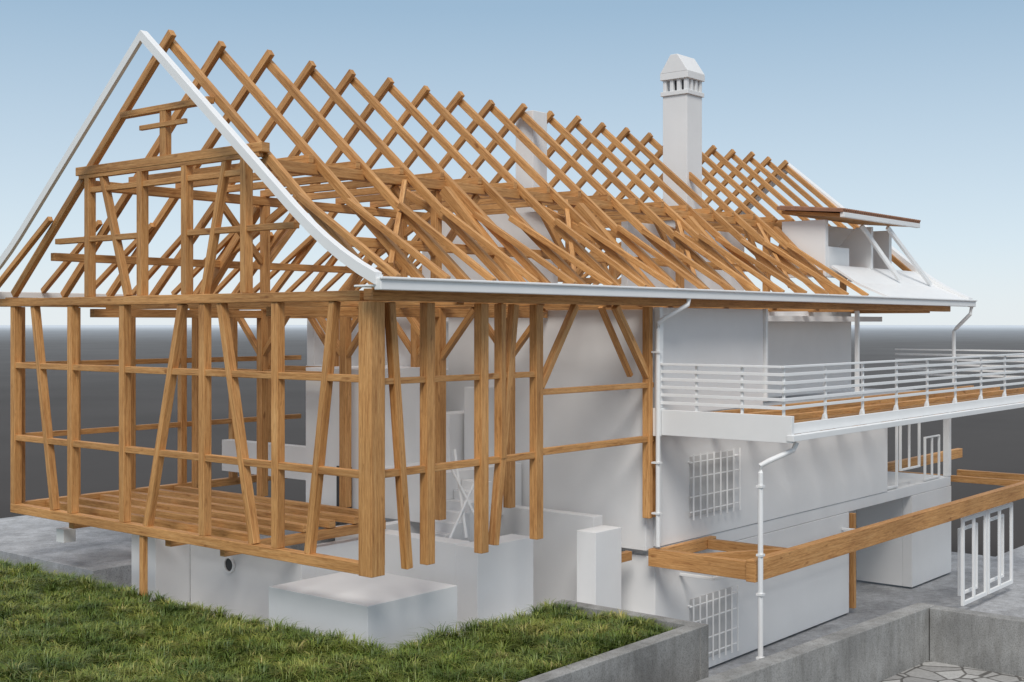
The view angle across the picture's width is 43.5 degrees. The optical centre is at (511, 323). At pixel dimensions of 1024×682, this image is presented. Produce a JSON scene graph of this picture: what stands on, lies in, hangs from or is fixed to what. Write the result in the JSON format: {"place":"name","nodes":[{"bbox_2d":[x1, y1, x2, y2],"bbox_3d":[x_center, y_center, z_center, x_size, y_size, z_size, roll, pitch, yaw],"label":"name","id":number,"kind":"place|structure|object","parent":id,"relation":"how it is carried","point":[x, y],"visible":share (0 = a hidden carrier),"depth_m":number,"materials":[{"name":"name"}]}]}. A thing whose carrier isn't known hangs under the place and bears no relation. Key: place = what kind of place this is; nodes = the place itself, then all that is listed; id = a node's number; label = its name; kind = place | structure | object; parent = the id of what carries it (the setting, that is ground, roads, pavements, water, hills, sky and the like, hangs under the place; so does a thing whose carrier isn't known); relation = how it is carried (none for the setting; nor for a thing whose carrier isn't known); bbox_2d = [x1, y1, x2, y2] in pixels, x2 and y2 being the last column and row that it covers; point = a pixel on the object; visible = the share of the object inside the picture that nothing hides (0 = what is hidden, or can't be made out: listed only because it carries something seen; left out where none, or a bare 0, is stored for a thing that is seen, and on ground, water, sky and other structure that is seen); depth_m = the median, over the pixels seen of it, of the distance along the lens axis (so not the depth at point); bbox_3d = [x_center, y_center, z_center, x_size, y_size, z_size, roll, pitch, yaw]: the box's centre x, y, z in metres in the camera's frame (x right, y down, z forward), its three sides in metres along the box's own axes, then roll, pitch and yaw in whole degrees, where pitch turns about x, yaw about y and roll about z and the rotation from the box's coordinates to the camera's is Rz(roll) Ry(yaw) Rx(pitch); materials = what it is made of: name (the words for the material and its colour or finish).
{"place":"outdoors","nodes":[
{"label":"outdoors","id":0,"kind":"place"},
{"bbox_2d":[0,557,676,681],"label":"lawn","id":1,"kind":"structure","parent":0,"point":[63,627],"depth_m":21.72,"materials":[{"name":"plant"}]},
{"bbox_2d":[0,325,1023,556],"bbox_3d":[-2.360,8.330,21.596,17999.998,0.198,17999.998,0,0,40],"label":"ground","id":2,"kind":"structure","parent":0,"point":[992,441],"depth_m":125.18,"materials":[{"name":"grey"}]},
{"bbox_2d":[0,515,304,591],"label":"concrete apron","id":3,"kind":"object","parent":2,"relation":"on","point":[99,552],"visible":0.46,"depth_m":30.79,"materials":[{"name":"grey concrete"}]},
{"bbox_2d":[519,599,708,681],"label":"retaining wall","id":4,"kind":"structure","parent":2,"relation":"on","point":[679,652],"depth_m":21.90,"materials":[{"name":"concrete"}]},
{"bbox_2d":[0,0,1023,324],"label":"sky","id":5,"kind":"structure","parent":0,"point":[913,109],"materials":[{"name":"blue"}]},
{"bbox_2d":[653,349,1023,443],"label":"balcony railing","id":6,"kind":"object","parent":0,"point":[782,428],"visible":1,"depth_m":27.80,"materials":[{"name":"white metal"}]},
{"bbox_2d":[709,545,1023,676],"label":"courtyard paving","id":7,"kind":"structure","parent":0,"point":[874,599],"depth_m":37.73,"materials":[{"name":"grey concrete"}]},
{"bbox_2d":[56,210,950,666],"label":"masonry walls","id":8,"kind":"structure","parent":7,"relation":"on","point":[596,524],"depth_m":29.53,"materials":[{"name":"white paint"}]},
{"bbox_2d":[22,306,547,599],"bbox_3d":[-4.886,2.595,29.172,9.838,5.969,8.559,0,0,40],"label":"timber frame","id":9,"kind":"object","parent":8,"relation":"on","point":[177,506],"visible":0.62,"depth_m":28.96,"materials":[{"name":"brown wood"}]},
{"bbox_2d":[0,96,384,577],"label":"gable timber frame","id":10,"kind":"object","parent":9,"relation":"on","point":[370,472],"visible":0.91,"depth_m":24.44,"materials":[{"name":"brown wood"}]},
{"bbox_2d":[106,301,929,313],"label":"attic floor joists","id":11,"kind":"object","parent":9,"relation":"on","point":[399,304],"visible":0.31,"depth_m":28.01,"materials":[{"name":"brown wood"}]},
{"bbox_2d":[199,179,847,293],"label":"queen struts and braces","id":12,"kind":"object","parent":11,"relation":"on","point":[265,257],"visible":0.26,"depth_m":30.70,"materials":[{"name":"brown wood"}]},
{"bbox_2d":[225,466,351,570],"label":"dark openings","id":13,"kind":"object","parent":8,"relation":"attached to","point":[228,563],"visible":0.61,"depth_m":29.45,"materials":[{"name":"black"}]},
{"bbox_2d":[223,449,473,572],"bbox_3d":[-3.358,4.023,27.366,5.647,2.613,0.911,0,0,-4],"label":"pipe collar and props","id":14,"kind":"object","parent":8,"relation":"attached to","point":[456,475],"visible":0.9,"depth_m":27.43,"materials":[{"name":"white paint"}]},
{"bbox_2d":[5,159,950,311],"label":"purlins and wall plates","id":15,"kind":"object","parent":8,"relation":"on","point":[310,169],"visible":0.33,"depth_m":28.80,"materials":[{"name":"brown wood"}]},
{"bbox_2d":[11,29,910,296],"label":"rafters","id":16,"kind":"object","parent":15,"relation":"on","point":[274,164],"visible":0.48,"depth_m":29.83,"materials":[{"name":"brown wood"}]},
{"bbox_2d":[0,193,868,295],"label":"sprocket rafters","id":17,"kind":"object","parent":16,"relation":"attached to","point":[365,250],"visible":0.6,"depth_m":28.75,"materials":[{"name":"brown wood"}]},
{"bbox_2d":[0,30,972,299],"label":"barge boards","id":18,"kind":"object","parent":16,"relation":"attached to","point":[316,230],"visible":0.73,"depth_m":24.17,"materials":[{"name":"white paint"}]},
{"bbox_2d":[782,212,931,285],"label":"dormer walls","id":19,"kind":"structure","parent":16,"relation":"on","point":[825,244],"depth_m":39.14,"materials":[{"name":"white paint"}]},
{"bbox_2d":[782,211,905,226],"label":"dormer soffit","id":20,"kind":"structure","parent":19,"relation":"on","point":[835,217],"depth_m":38.25,"materials":[{"name":"brown wood"}]},
{"bbox_2d":[777,205,920,223],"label":"dormer tile roof","id":21,"kind":"structure","parent":19,"relation":"on","point":[811,209],"depth_m":37.53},
{"bbox_2d":[832,265,966,299],"bbox_3d":[11.908,-1.225,39.183,1.720,0.990,6.090,0,0,40],"label":"eaves roof sheet","id":22,"kind":"object","parent":16,"relation":"on","point":[885,282],"visible":0.85,"depth_m":38.79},
{"bbox_2d":[79,152,854,238],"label":"collar ties","id":23,"kind":"object","parent":15,"relation":"on","point":[487,205],"visible":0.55,"depth_m":29.43,"materials":[{"name":"brown wood"}]},
{"bbox_2d":[0,276,976,543],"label":"eaves gutter and posts","id":24,"kind":"object","parent":8,"relation":"attached to","point":[432,284],"visible":0.76,"depth_m":27.97,"materials":[{"name":"white metal"}]},
{"bbox_2d":[385,302,655,569],"bbox_3d":[0.355,1.912,25.077,0.454,4.647,8.492,0,0,40],"label":"side timber frame","id":25,"kind":"object","parent":8,"relation":"attached to","point":[486,532],"visible":0.84,"depth_m":24.07,"materials":[{"name":"brown wood"}]},
{"bbox_2d":[516,54,704,225],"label":"chimneys","id":26,"kind":"object","parent":8,"relation":"on","point":[682,134],"visible":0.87,"depth_m":37.66,"materials":[{"name":"white paint"}]},
{"bbox_2d":[675,80,683,89],"bbox_3d":[5.050,-7.021,38.056,0.398,0.318,0.398,0,0,40],"label":"chimney flue","id":27,"kind":"object","parent":26,"relation":"on","point":[682,85],"visible":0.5,"depth_m":37.82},
{"bbox_2d":[446,316,881,321],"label":"floor slabs","id":28,"kind":"structure","parent":8,"relation":"on","point":[822,318],"depth_m":36.17,"materials":[{"name":"white paint"}]},
{"bbox_2d":[690,450,734,656],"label":"window reveals","id":29,"kind":"structure","parent":8,"relation":"attached to","point":[710,505],"depth_m":30.15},
{"bbox_2d":[688,448,741,659],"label":"window grilles","id":30,"kind":"object","parent":8,"relation":"attached to","point":[713,508],"depth_m":30.11,"materials":[{"name":"white metal"}]},
{"bbox_2d":[651,299,972,659],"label":"downpipes","id":31,"kind":"object","parent":8,"relation":"attached to","point":[760,486],"visible":0.95,"depth_m":27.82,"materials":[{"name":"white metal"}]},
{"bbox_2d":[621,385,1023,608],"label":"balcony timber joists","id":32,"kind":"object","parent":8,"relation":"attached to","point":[737,560],"visible":0.61,"depth_m":30.83,"materials":[{"name":"brown wood"}]},
{"bbox_2d":[679,419,1012,605],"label":"window frames","id":33,"kind":"structure","parent":8,"relation":"attached to","point":[987,581],"depth_m":37.21,"materials":[{"name":"white paint"}]},
{"bbox_2d":[880,661,1023,681],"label":"terrace paving","id":34,"kind":"structure","parent":0,"point":[929,671],"depth_m":23.65,"materials":[{"name":"beige stone"}]},
{"bbox_2d":[696,602,1023,681],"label":"parapet wall","id":35,"kind":"structure","parent":34,"relation":"on","point":[884,646],"depth_m":23.64,"materials":[{"name":"concrete"}]}
]}

